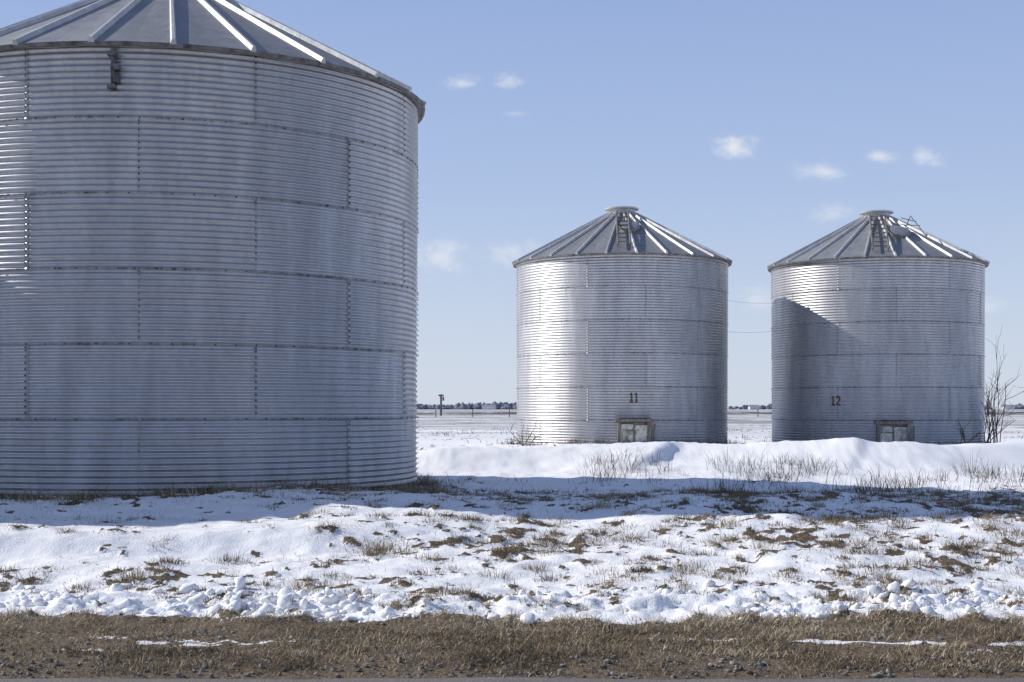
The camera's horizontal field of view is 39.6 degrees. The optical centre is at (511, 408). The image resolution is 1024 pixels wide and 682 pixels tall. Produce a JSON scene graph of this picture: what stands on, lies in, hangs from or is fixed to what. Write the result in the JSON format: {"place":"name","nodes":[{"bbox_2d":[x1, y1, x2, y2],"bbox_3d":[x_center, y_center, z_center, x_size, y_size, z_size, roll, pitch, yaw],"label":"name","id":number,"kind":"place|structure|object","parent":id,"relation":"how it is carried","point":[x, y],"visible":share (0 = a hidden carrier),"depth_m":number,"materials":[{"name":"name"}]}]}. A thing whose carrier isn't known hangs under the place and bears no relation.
{"place":"outdoors","nodes":[
{"label":"outdoors","id":0,"kind":"place"},
{"bbox_2d":[0,409,1023,679],"bbox_3d":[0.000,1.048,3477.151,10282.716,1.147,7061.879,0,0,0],"label":"ground","id":1,"kind":"structure","parent":0,"point":[216,533],"depth_m":12.27,"materials":[{"name":"white snow"}]},
{"bbox_2d":[0,0,426,494],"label":"grain bin","id":2,"kind":"object","parent":1,"relation":"on","point":[209,232],"visible":1,"depth_m":15.53,"materials":[{"name":"silver metal"}]},
{"bbox_2d":[438,394,443,415],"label":"wooden post","id":3,"kind":"object","parent":1,"relation":"on","point":[441,398],"visible":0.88,"depth_m":189.87,"materials":[{"name":"brown wood"}]},
{"bbox_2d":[482,405,495,408],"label":"farm shed","id":4,"kind":"structure","parent":1,"relation":"on","point":[488,406],"depth_m":1495.00,"materials":[{"name":"grey paint"}]},
{"bbox_2d":[0,470,1023,619],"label":"dry grass","id":5,"kind":"structure","parent":1,"relation":"on","point":[435,489],"depth_m":12.92,"materials":[{"name":"plant"}]},
{"bbox_2d":[0,576,1023,623],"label":"snow lumps","id":6,"kind":"object","parent":1,"relation":"on","point":[349,605],"visible":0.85,"depth_m":10.29,"materials":[{"name":"white snow"}]},
{"bbox_2d":[506,421,545,445],"bbox_3d":[0.431,0.632,34.604,1.099,0.701,0.832,0,0,34],"label":"bare shrub","id":7,"kind":"object","parent":1,"relation":"on","point":[523,436],"visible":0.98,"depth_m":34.83,"materials":[{"name":"brown plant"}]},
{"bbox_2d":[512,206,732,444],"bbox_3d":[2.860,-2.089,37.084,5.740,6.374,5.773,0,0,0],"label":"grain bin","id":8,"kind":"object","parent":1,"relation":"on","point":[622,320],"visible":0.94,"depth_m":34.74,"materials":[{"name":"grey metal"}]},
{"bbox_2d":[384,427,1023,496],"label":"dry weeds","id":9,"kind":"object","parent":1,"relation":"on","point":[969,470],"visible":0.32,"depth_m":20.59,"materials":[{"name":"beige plant"}]},
{"bbox_2d":[417,409,993,416],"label":"wire fence","id":10,"kind":"object","parent":1,"relation":"on","point":[472,413],"visible":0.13,"depth_m":159.29,"materials":[{"name":"brown wood"}]},
{"bbox_2d":[416,401,1023,408],"bbox_3d":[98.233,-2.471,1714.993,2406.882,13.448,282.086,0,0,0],"label":"distant tree line","id":11,"kind":"object","parent":1,"relation":"on","point":[499,405],"visible":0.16,"depth_m":1615.24,"materials":[{"name":"plant"}]},
{"bbox_2d":[416,412,1023,414],"bbox_3d":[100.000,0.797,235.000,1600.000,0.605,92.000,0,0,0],"label":"railway embankment","id":12,"kind":"structure","parent":1,"relation":"on","point":[770,413],"depth_m":227.02,"materials":[{"name":"brown soil"}]},
{"bbox_2d":[748,405,759,408],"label":"farm shed","id":13,"kind":"structure","parent":1,"relation":"on","point":[753,406],"depth_m":1495.00,"materials":[{"name":"grey paint"}]},
{"bbox_2d":[767,210,989,444],"bbox_3d":[9.680,-2.088,37.771,5.727,6.376,5.786,0,0,0],"label":"grain bin","id":14,"kind":"object","parent":1,"relation":"on","point":[878,325],"visible":0.96,"depth_m":35.47,"materials":[{"name":"grey metal"}]},
{"bbox_2d":[951,418,985,443],"bbox_3d":[11.051,0.583,34.644,1.035,0.843,0.557,0,0,-19],"label":"bare shrub","id":15,"kind":"object","parent":1,"relation":"on","point":[962,434],"visible":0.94,"depth_m":34.62,"materials":[{"name":"brown plant"}]},
{"bbox_2d":[984,394,1014,442],"bbox_3d":[12.953,0.260,38.893,1.203,1.564,1.700,0,0,-10],"label":"bare shrub","id":16,"kind":"object","parent":1,"relation":"on","point":[994,421],"visible":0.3,"depth_m":38.51,"materials":[{"name":"brown plant"}]},
{"bbox_2d":[979,324,1023,442],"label":"bare shrub","id":17,"kind":"object","parent":1,"relation":"on","point":[992,412],"visible":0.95,"depth_m":36.12,"materials":[{"name":"brown plant"}]},
{"bbox_2d":[1000,405,1014,408],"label":"farm shed","id":18,"kind":"structure","parent":1,"relation":"on","point":[1008,406],"depth_m":1495.00,"materials":[{"name":"grey paint"}]},
{"bbox_2d":[0,592,1023,678],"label":"verge grass","id":19,"kind":"structure","parent":0,"point":[612,649],"depth_m":9.28,"materials":[{"name":"plant"}]},
{"bbox_2d":[0,613,1023,678],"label":"gravel","id":20,"kind":"structure","parent":0,"point":[761,662],"depth_m":8.73,"materials":[{"name":"brown gravel"}]},
{"bbox_2d":[0,677,1023,681],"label":"road","id":21,"kind":"structure","parent":0,"point":[495,679],"depth_m":8.40,"materials":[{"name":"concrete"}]},
{"bbox_2d":[0,0,1023,408],"label":"sky","id":22,"kind":"structure","parent":0,"point":[753,132],"materials":[{"name":"blue"}]}
]}

